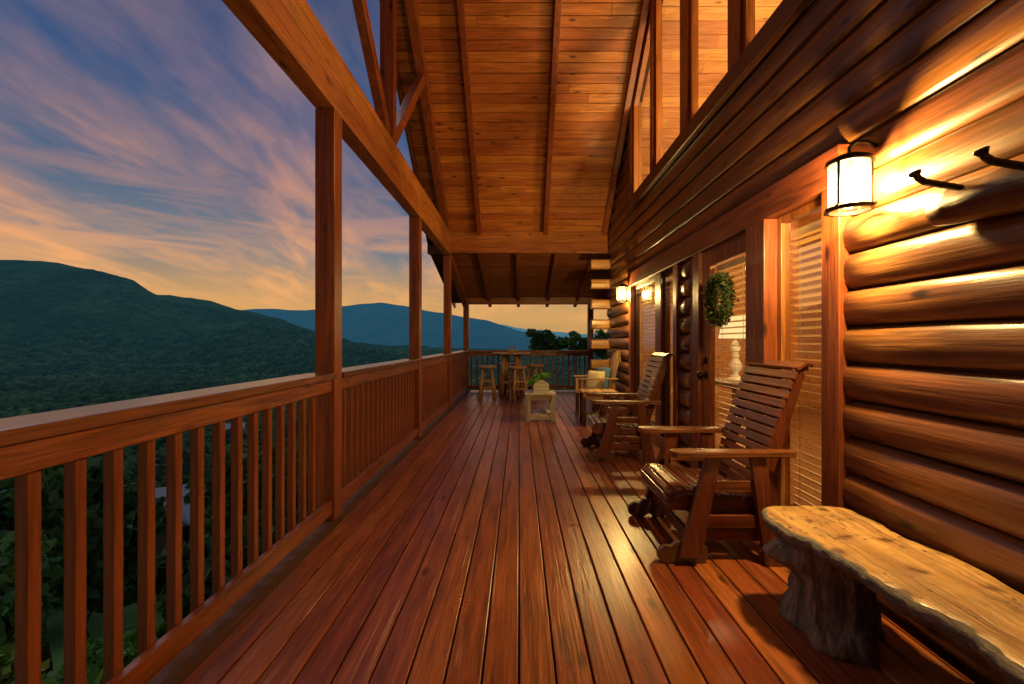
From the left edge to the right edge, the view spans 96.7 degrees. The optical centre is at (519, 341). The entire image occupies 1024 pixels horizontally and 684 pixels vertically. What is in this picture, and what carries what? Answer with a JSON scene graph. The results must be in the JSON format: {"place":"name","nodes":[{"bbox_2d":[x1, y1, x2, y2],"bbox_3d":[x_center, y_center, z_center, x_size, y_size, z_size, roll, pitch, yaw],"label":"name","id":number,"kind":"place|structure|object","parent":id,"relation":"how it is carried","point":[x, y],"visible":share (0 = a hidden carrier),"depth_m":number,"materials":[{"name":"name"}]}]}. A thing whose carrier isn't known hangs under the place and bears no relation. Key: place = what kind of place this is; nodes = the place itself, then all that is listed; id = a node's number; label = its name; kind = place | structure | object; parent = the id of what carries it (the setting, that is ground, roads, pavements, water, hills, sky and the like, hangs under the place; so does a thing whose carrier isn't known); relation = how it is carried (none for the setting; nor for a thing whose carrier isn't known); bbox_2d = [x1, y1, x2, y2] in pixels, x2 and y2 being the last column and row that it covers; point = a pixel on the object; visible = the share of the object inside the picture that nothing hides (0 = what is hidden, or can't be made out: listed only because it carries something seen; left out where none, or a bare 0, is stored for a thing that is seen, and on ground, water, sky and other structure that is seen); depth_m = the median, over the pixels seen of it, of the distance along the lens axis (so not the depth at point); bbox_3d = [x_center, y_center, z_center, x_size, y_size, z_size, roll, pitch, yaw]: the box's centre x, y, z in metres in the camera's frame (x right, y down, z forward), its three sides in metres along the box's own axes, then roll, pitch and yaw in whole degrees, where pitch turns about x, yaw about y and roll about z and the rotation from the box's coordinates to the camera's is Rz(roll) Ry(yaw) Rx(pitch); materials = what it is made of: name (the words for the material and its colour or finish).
{"place":"outdoors","nodes":[
{"label":"outdoors","id":0,"kind":"place"},
{"bbox_2d":[0,260,600,680],"bbox_3d":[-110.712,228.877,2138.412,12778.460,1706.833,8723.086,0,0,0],"label":"hills","id":1,"kind":"structure","parent":0,"point":[38,300],"depth_m":2486.34,"materials":[{"name":"green plant"}]},
{"bbox_2d":[0,530,63,678],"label":"leafy tree","id":2,"kind":"object","parent":1,"relation":"on","point":[52,570],"visible":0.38,"depth_m":11.27,"materials":[{"name":"green plant"}]},
{"bbox_2d":[0,643,102,683],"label":"leafy bush","id":3,"kind":"object","parent":1,"relation":"on","point":[7,660],"visible":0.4,"depth_m":6.83,"materials":[{"name":"green plant"}]},
{"bbox_2d":[0,456,137,674],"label":"leafy tree","id":4,"kind":"object","parent":1,"relation":"on","point":[52,501],"visible":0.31,"depth_m":16.29,"materials":[{"name":"green plant"}]},
{"bbox_2d":[56,622,165,683],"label":"leafy bush","id":5,"kind":"object","parent":1,"relation":"on","point":[95,652],"visible":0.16,"depth_m":11.60,"materials":[{"name":"green plant"}]},
{"bbox_2d":[61,478,165,638],"bbox_3d":[-23.755,13.099,25.522,6.756,11.950,6.470,0,0,-3],"label":"leafy tree","id":6,"kind":"object","parent":1,"relation":"on","point":[130,566],"visible":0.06,"depth_m":25.65,"materials":[{"name":"green plant"}]},
{"bbox_2d":[93,570,137,614],"bbox_3d":[-30.027,19.662,34.185,3.335,5.150,3.125,0,0,-30],"label":"leafy tree","id":7,"kind":"object","parent":1,"relation":"on","point":[130,595],"visible":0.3,"depth_m":33.70,"materials":[{"name":"green plant"}]},
{"bbox_2d":[0,422,307,492],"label":"forest","id":8,"kind":"object","parent":1,"relation":"on","point":[160,473],"visible":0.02,"depth_m":266.99,"materials":[{"name":"green plant"}]},
{"bbox_2d":[155,484,189,556],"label":"cottage","id":9,"kind":"structure","parent":1,"relation":"on","point":[160,542],"depth_m":55.96,"materials":[{"name":"grey"}]},
{"bbox_2d":[182,526,187,542],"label":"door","id":10,"kind":"structure","parent":9,"relation":"in","point":[185,528],"depth_m":55.96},
{"bbox_2d":[157,475,189,487],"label":"leafy tree","id":11,"kind":"object","parent":1,"relation":"on","point":[185,479],"depth_m":67.48,"materials":[{"name":"green plant"}]},
{"bbox_2d":[204,516,211,534],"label":"leafy tree","id":12,"kind":"object","parent":1,"relation":"on","point":[207,522],"visible":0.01,"depth_m":27.45,"materials":[{"name":"green plant"}]},
{"bbox_2d":[182,445,245,536],"bbox_3d":[-11.803,9.811,21.312,6.913,10.094,5.347,0,0,21],"label":"leafy tree","id":13,"kind":"object","parent":1,"relation":"on","point":[207,501],"depth_m":20.39,"materials":[{"name":"green plant"}]},
{"bbox_2d":[155,440,307,632],"bbox_3d":[-8.689,7.957,14.903,4.718,8.906,6.100,0,0,6],"label":"leafy tree","id":14,"kind":"object","parent":1,"relation":"on","point":[160,577],"visible":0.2,"depth_m":14.00,"materials":[{"name":"green plant"}]},
{"bbox_2d":[225,423,246,438],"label":"cottage","id":15,"kind":"structure","parent":1,"relation":"on","point":[227,429],"depth_m":347.85,"materials":[{"name":"grey"}]},
{"bbox_2d":[0,322,607,472],"bbox_3d":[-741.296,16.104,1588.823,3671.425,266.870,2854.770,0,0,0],"label":"forest","id":16,"kind":"object","parent":1,"relation":"on","point":[123,383],"visible":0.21,"depth_m":1581.20,"materials":[{"name":"green plant"}]},
{"bbox_2d":[306,418,346,463],"bbox_3d":[-8.313,10.007,27.320,6.492,12.257,8.394,0,0,35],"label":"leafy tree","id":17,"kind":"object","parent":1,"relation":"on","point":[346,443],"depth_m":24.97,"materials":[{"name":"green plant"}]},
{"bbox_2d":[147,390,629,683],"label":"deck frame","id":18,"kind":"object","parent":1,"relation":"on","point":[185,663],"visible":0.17,"depth_m":2.36,"materials":[{"name":"brown wood"}]},
{"bbox_2d":[315,108,341,520],"bbox_3d":[-1.380,-0.195,3.300,0.140,2.930,0.140,0,0,0],"label":"porch post","id":19,"kind":"object","parent":18,"relation":"on","point":[328,293],"visible":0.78,"depth_m":3.23,"materials":[{"name":"brown wood"}]},
{"bbox_2d":[0,373,336,683],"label":"deck railing","id":20,"kind":"object","parent":19,"relation":"attached to","point":[70,439],"visible":1,"depth_m":1.69,"materials":[{"name":"brown wood"}]},
{"bbox_2d":[342,359,420,503],"bbox_3d":[-1.393,0.725,4.680,0.205,1.010,2.616,0,0,0],"label":"deck railing","id":21,"kind":"object","parent":18,"relation":"on","point":[382,431],"visible":0.84,"depth_m":4.26,"materials":[{"name":"brown wood"}]},
{"bbox_2d":[409,216,421,437],"bbox_3d":[-1.380,-0.195,6.060,0.140,2.930,0.140,0,0,0],"label":"porch post","id":22,"kind":"object","parent":18,"relation":"on","point":[415,287],"visible":0.8,"depth_m":5.99,"materials":[{"name":"brown wood"}]},
{"bbox_2d":[408,353,451,430],"bbox_3d":[-1.393,0.725,7.425,0.205,1.010,2.586,0,0,0],"label":"deck railing","id":23,"kind":"object","parent":18,"relation":"on","point":[435,403],"visible":0.88,"depth_m":7.31,"materials":[{"name":"brown wood"}]},
{"bbox_2d":[443,255,451,407],"bbox_3d":[-1.380,-0.195,8.790,0.140,2.930,0.140,0,0,0],"label":"porch post","id":24,"kind":"object","parent":18,"relation":"on","point":[447,303],"visible":0.79,"depth_m":8.72,"materials":[{"name":"brown wood"}]},
{"bbox_2d":[452,350,468,402],"bbox_3d":[-1.393,0.725,10.330,0.205,1.010,2.936,0,0,0],"label":"deck railing","id":25,"kind":"object","parent":18,"relation":"on","point":[459,387],"visible":0.8,"depth_m":10.31,"materials":[{"name":"brown wood"}]},
{"bbox_2d":[463,307,468,390],"bbox_3d":[-1.380,0.145,11.870,0.140,2.250,0.140,0,0,0],"label":"porch post","id":26,"kind":"object","parent":18,"relation":"on","point":[465,328],"visible":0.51,"depth_m":11.80,"materials":[{"name":"brown wood"}]},
{"bbox_2d":[469,350,587,388],"bbox_3d":[0.240,0.725,11.865,3.096,1.010,0.210,0,0,0],"label":"deck railing","id":27,"kind":"object","parent":18,"relation":"on","point":[541,353],"visible":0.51,"depth_m":11.80,"materials":[{"name":"brown wood"}]},
{"bbox_2d":[181,390,990,683],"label":"deck floor","id":28,"kind":"structure","parent":18,"relation":"on","point":[359,590],"depth_m":2.29,"materials":[{"name":"brown wood"}]},
{"bbox_2d":[478,365,496,398],"bbox_3d":[-0.713,0.901,10.249,0.417,0.752,0.412,0,0,0],"label":"bar stool","id":29,"kind":"object","parent":28,"relation":"on","point":[482,381],"visible":1,"depth_m":10.11,"materials":[{"name":"brown wood"}]},
{"bbox_2d":[498,363,514,391],"bbox_3d":[-0.303,0.901,11.398,0.417,0.752,0.412,0,0,-11],"label":"bar stool","id":30,"kind":"object","parent":28,"relation":"on","point":[509,364],"visible":0.25,"depth_m":11.31,"materials":[{"name":"brown wood"}]},
{"bbox_2d":[492,352,530,396],"bbox_3d":[-0.180,0.758,10.750,0.920,1.036,0.920,0,0,0],"label":"bar table","id":31,"kind":"object","parent":28,"relation":"on","point":[504,382],"visible":0.91,"depth_m":10.57,"materials":[{"name":"brown wood"}]},
{"bbox_2d":[506,366,527,400],"bbox_3d":[-0.033,0.901,10.048,0.417,0.752,0.412,0,0,-23],"label":"bar stool","id":32,"kind":"object","parent":28,"relation":"on","point":[519,381],"visible":0.96,"depth_m":9.97,"materials":[{"name":"brown wood"}]},
{"bbox_2d":[524,364,543,394],"bbox_3d":[0.379,0.901,10.847,0.412,0.752,0.417,0,0,38],"label":"bar stool","id":33,"kind":"object","parent":28,"relation":"on","point":[534,366],"visible":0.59,"depth_m":10.80,"materials":[{"name":"brown wood"}]},
{"bbox_2d":[524,390,555,421],"bbox_3d":[0.339,1.045,7.450,0.497,0.450,0.500,0,0,0],"label":"coffee table","id":34,"kind":"object","parent":28,"relation":"on","point":[549,397],"visible":0.91,"depth_m":7.20,"materials":[{"name":"beige wood"}]},
{"bbox_2d":[527,372,550,392],"bbox_3d":[0.327,0.655,7.453,0.405,0.326,0.246,0,0,0],"label":"herb planter","id":35,"kind":"object","parent":34,"relation":"on","point":[539,383],"visible":1,"depth_m":7.33,"materials":[{"name":"brown wood"}]},
{"bbox_2d":[587,304,593,373],"bbox_3d":[1.860,0.145,11.870,0.140,2.250,0.140,0,0,0],"label":"porch post","id":36,"kind":"object","parent":28,"relation":"on","point":[590,332],"visible":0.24,"depth_m":11.80,"materials":[{"name":"brown wood"}]},
{"bbox_2d":[573,351,620,413],"bbox_3d":[1.312,0.716,7.740,0.703,1.108,0.760,0,0,0],"label":"armchair","id":37,"kind":"object","parent":28,"relation":"on","point":[615,360],"visible":0.43,"depth_m":7.60,"materials":[{"name":"brown wood"}]},
{"bbox_2d":[585,370,604,388],"bbox_3d":[1.270,0.670,7.620,0.153,0.380,0.380,17,-10,-34],"label":"pillow","id":38,"kind":"object","parent":37,"relation":"on","point":[594,384],"visible":0.76,"depth_m":7.53,"materials":[{"name":"beige fabric"}]},
{"bbox_2d":[597,367,610,388],"bbox_3d":[1.430,0.630,7.820,0.133,0.400,0.400,13,-4,-20],"label":"pillow","id":39,"kind":"object","parent":37,"relation":"on","point":[607,374],"visible":0.34,"depth_m":7.65,"materials":[{"name":"blue fabric"}]},
{"bbox_2d":[579,389,617,425],"bbox_3d":[1.222,1.010,7.065,0.543,0.520,0.430,0,0,0],"label":"side table","id":40,"kind":"object","parent":28,"relation":"on","point":[583,412],"visible":0.67,"depth_m":6.90,"materials":[{"name":"brown wood"}]},
{"bbox_2d":[580,352,672,462],"bbox_3d":[1.196,0.695,5.181,0.932,1.150,0.830,0,0,3],"label":"glider chair","id":41,"kind":"object","parent":28,"relation":"on","point":[623,432],"visible":0.99,"depth_m":4.88,"materials":[{"name":"brown wood"}]},
{"bbox_2d":[628,360,812,566],"bbox_3d":[1.261,0.695,2.972,0.932,1.150,0.830,0,0,0],"label":"glider chair","id":42,"kind":"object","parent":28,"relation":"on","point":[714,502],"visible":0.96,"depth_m":2.69,"materials":[{"name":"brown wood"}]},
{"bbox_2d":[760,505,1023,683],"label":"live edge bench","id":43,"kind":"object","parent":28,"relation":"on","point":[844,566],"visible":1,"depth_m":1.79,"materials":[{"name":"brown wood"}]},
{"bbox_2d":[525,328,559,371],"bbox_3d":[1.250,6.856,24.002,1.618,15.152,1.679,0,0,18],"label":"leafy tree","id":44,"kind":"object","parent":1,"relation":"on","point":[538,341],"visible":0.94,"depth_m":23.68,"materials":[{"name":"green plant"}]},
{"bbox_2d":[552,336,568,389],"bbox_3d":[2.116,7.351,26.029,1.345,15.494,1.248,0,0,-40],"label":"leafy tree","id":45,"kind":"object","parent":1,"relation":"on","point":[557,341],"visible":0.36,"depth_m":25.72,"materials":[{"name":"green plant"}]},
{"bbox_2d":[559,330,586,374],"bbox_3d":[3.101,7.079,24.884,1.639,15.440,1.413,0,0,-22],"label":"leafy tree","id":46,"kind":"object","parent":1,"relation":"on","point":[573,339],"visible":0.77,"depth_m":24.58,"materials":[{"name":"green plant"}]},
{"bbox_2d":[586,329,609,358],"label":"leafy tree","id":47,"kind":"object","parent":1,"relation":"on","point":[601,353],"visible":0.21,"depth_m":23.99,"materials":[{"name":"green plant"}]},
{"bbox_2d":[0,0,608,333],"label":"sky","id":48,"kind":"structure","parent":0,"point":[158,145],"materials":[{"name":"blue"}]},
{"bbox_2d":[243,303,577,349],"bbox_3d":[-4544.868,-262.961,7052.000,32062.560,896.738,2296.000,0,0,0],"label":"mountain ridge","id":49,"kind":"structure","parent":0,"point":[385,324],"depth_m":7116.70,"materials":[{"name":"blue"}]},
{"bbox_2d":[500,324,596,337],"bbox_3d":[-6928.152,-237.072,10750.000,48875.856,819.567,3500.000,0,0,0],"label":"distant mountains","id":50,"kind":"structure","parent":0,"point":[561,334],"depth_m":12041.59,"materials":[{"name":"blue"}]},
{"bbox_2d":[590,0,1023,683],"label":"log cabin","id":51,"kind":"object","parent":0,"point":[896,318],"visible":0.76,"depth_m":2.37,"materials":[{"name":"brown wood"}]},
{"bbox_2d":[222,0,649,254],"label":"gable roof","id":52,"kind":"structure","parent":51,"relation":"attached to","point":[511,117],"depth_m":6.59,"materials":[{"name":"brown wood"}]},
{"bbox_2d":[431,241,608,307],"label":"shed roof","id":53,"kind":"structure","parent":51,"relation":"attached to","point":[518,280],"depth_m":10.51,"materials":[{"name":"brown wood"}]},
{"bbox_2d":[616,279,628,301],"bbox_3d":[1.604,-0.798,6.950,0.262,0.372,0.203,0,0,0],"label":"wall lantern","id":54,"kind":"object","parent":51,"relation":"attached to","point":[622,286],"depth_m":6.90,"materials":[{"name":"white glass"}]},
{"bbox_2d":[633,20,649,193],"bbox_3d":[1.735,-3.232,6.300,0.072,2.165,1.000,0,0,0],"label":"window","id":55,"kind":"structure","parent":51,"relation":"in","point":[642,95],"depth_m":6.44,"materials":[{"name":"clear glass"}]},
{"bbox_2d":[635,277,654,425],"bbox_3d":[1.760,0.151,6.230,0.060,1.957,1.138,0,0,0],"label":"window","id":56,"kind":"structure","parent":51,"relation":"in","point":[644,292],"depth_m":6.37,"materials":[{"name":"clear glass"}]},
{"bbox_2d":[655,0,662,164],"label":"window frame","id":57,"kind":"structure","parent":51,"relation":"in","point":[658,3],"depth_m":5.65,"materials":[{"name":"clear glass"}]},
{"bbox_2d":[664,269,672,433],"bbox_3d":[1.760,0.151,5.185,0.060,1.957,0.508,0,0,0],"label":"window","id":58,"kind":"structure","parent":51,"relation":"in","point":[668,276],"depth_m":5.35,"materials":[{"name":"clear glass"}]},
{"bbox_2d":[690,0,697,119],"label":"window frame","id":59,"kind":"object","parent":51,"relation":"in","point":[693,3],"depth_m":4.49,"materials":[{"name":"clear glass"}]},
{"bbox_2d":[700,269,738,327],"bbox_3d":[1.625,-0.347,3.712,0.208,0.477,0.453,0,0,0],"label":"wreath","id":60,"kind":"object","parent":51,"relation":"attached to","point":[722,283],"visible":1,"depth_m":3.64,"materials":[{"name":"green plant"}]},
{"bbox_2d":[697,232,745,479],"bbox_3d":[1.710,0.207,3.755,0.180,2.064,0.906,0,0,0],"label":"door","id":61,"kind":"structure","parent":51,"relation":"in","point":[735,247],"depth_m":4.00,"materials":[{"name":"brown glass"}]},
{"bbox_2d":[715,377,741,443],"bbox_3d":[2.350,0.835,4.950,0.460,0.829,0.900,0,0,0],"label":"console table","id":62,"kind":"object","parent":51,"relation":"on","point":[729,384],"visible":0.25,"depth_m":4.72,"materials":[{"name":"brown wood"}]},
{"bbox_2d":[718,315,745,380],"bbox_3d":[2.350,0.065,4.950,0.340,0.709,0.340,0,0,0],"label":"table lamp","id":63,"kind":"object","parent":62,"relation":"on","point":[735,366],"visible":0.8,"depth_m":4.89,"materials":[{"name":"white paint"}]},
{"bbox_2d":[743,0,754,50],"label":"window","id":64,"kind":"structure","parent":51,"relation":"in","point":[748,5],"depth_m":3.41,"materials":[{"name":"clear glass"}]},
{"bbox_2d":[778,198,820,505],"bbox_3d":[1.785,0.151,2.780,0.110,1.957,0.538,0,0,0],"label":"window","id":65,"kind":"structure","parent":51,"relation":"in","point":[784,234],"depth_m":2.98,"materials":[{"name":"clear glass"}]},
{"bbox_2d":[824,140,877,216],"bbox_3d":[1.604,-0.808,2.170,0.262,0.372,0.203,0,0,0],"label":"wall lantern","id":66,"kind":"object","parent":51,"relation":"attached to","point":[849,163],"depth_m":2.16,"materials":[{"name":"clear glass"}]},
{"bbox_2d":[907,146,1023,226],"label":"coat rack","id":67,"kind":"object","parent":51,"relation":"attached to","point":[999,192],"visible":1,"depth_m":1.57,"materials":[{"name":"metal"}]}
]}

